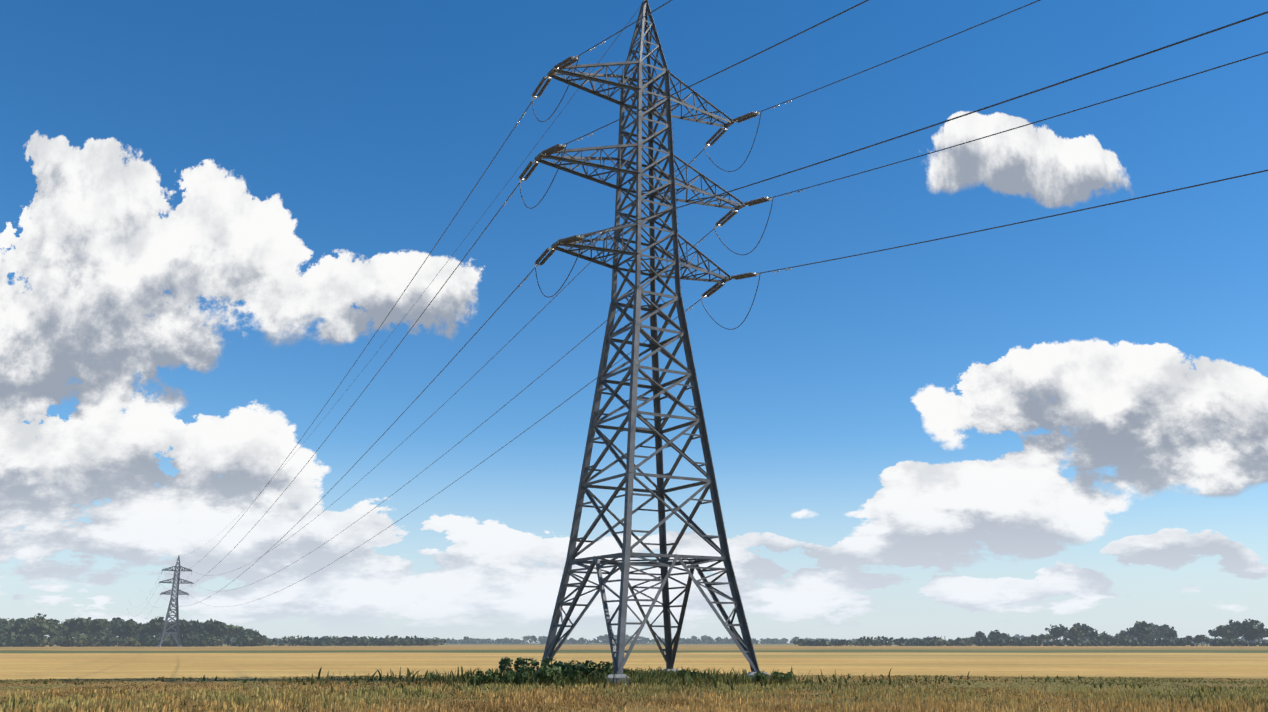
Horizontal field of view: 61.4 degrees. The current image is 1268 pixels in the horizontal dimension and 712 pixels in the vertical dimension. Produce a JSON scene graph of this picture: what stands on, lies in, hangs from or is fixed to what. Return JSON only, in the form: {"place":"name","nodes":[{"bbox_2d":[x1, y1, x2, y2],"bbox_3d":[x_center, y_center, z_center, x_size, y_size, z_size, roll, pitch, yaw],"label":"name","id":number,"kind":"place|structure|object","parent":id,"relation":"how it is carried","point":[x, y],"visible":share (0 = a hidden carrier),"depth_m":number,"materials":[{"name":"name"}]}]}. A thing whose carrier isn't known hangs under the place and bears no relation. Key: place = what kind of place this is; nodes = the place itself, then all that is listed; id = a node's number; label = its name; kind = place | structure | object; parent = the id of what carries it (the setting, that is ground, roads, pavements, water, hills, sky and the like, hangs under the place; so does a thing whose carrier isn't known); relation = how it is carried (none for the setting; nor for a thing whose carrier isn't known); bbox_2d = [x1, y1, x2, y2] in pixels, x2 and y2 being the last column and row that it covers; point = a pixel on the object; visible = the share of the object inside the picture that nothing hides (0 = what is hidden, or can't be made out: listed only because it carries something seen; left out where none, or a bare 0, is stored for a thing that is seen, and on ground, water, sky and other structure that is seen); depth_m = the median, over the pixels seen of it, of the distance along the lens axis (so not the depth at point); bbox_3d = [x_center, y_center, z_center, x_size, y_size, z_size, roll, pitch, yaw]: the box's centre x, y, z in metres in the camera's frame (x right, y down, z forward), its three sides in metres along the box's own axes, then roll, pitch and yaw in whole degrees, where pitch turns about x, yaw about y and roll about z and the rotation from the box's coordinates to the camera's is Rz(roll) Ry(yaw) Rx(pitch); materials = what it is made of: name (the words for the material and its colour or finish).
{"place":"outdoors","nodes":[
{"label":"outdoors","id":0,"kind":"place"},
{"bbox_2d":[158,555,192,645],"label":"transmission tower","id":1,"kind":"structure","parent":0,"point":[164,635],"depth_m":501.99,"materials":[{"name":"grey metal"}]},
{"bbox_2d":[0,643,1267,711],"bbox_3d":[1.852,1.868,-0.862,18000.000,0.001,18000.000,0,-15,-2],"label":"field","id":2,"kind":"structure","parent":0,"point":[267,662],"depth_m":100.76,"materials":[{"name":"beige plant"}]},
{"bbox_2d":[157,646,769,685],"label":"tower footings","id":3,"kind":"object","parent":2,"relation":"on","point":[619,677],"visible":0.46,"depth_m":52.05,"materials":[{"name":"concrete"}]},
{"bbox_2d":[468,656,793,684],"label":"bushes","id":4,"kind":"object","parent":2,"relation":"on","point":[546,670],"visible":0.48,"depth_m":54.51,"materials":[{"name":"green plant"}]},
{"bbox_2d":[0,613,1267,646],"bbox_3d":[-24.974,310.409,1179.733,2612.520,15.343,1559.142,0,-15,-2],"label":"tree","id":5,"kind":"object","parent":2,"relation":"on","point":[33,631],"visible":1,"depth_m":567.51,"materials":[{"name":"green plant"}]},
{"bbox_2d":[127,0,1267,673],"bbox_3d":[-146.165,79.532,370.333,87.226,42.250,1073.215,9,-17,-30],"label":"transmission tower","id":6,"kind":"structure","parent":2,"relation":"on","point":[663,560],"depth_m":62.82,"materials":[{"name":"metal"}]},
{"bbox_2d":[0,665,1267,711],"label":"meadow grass","id":7,"kind":"structure","parent":0,"point":[660,682],"depth_m":39.57,"materials":[{"name":"plant"}]},
{"bbox_2d":[0,0,1267,642],"label":"sky","id":8,"kind":"structure","parent":0,"point":[210,210],"materials":[{"name":"blue"}]}
]}

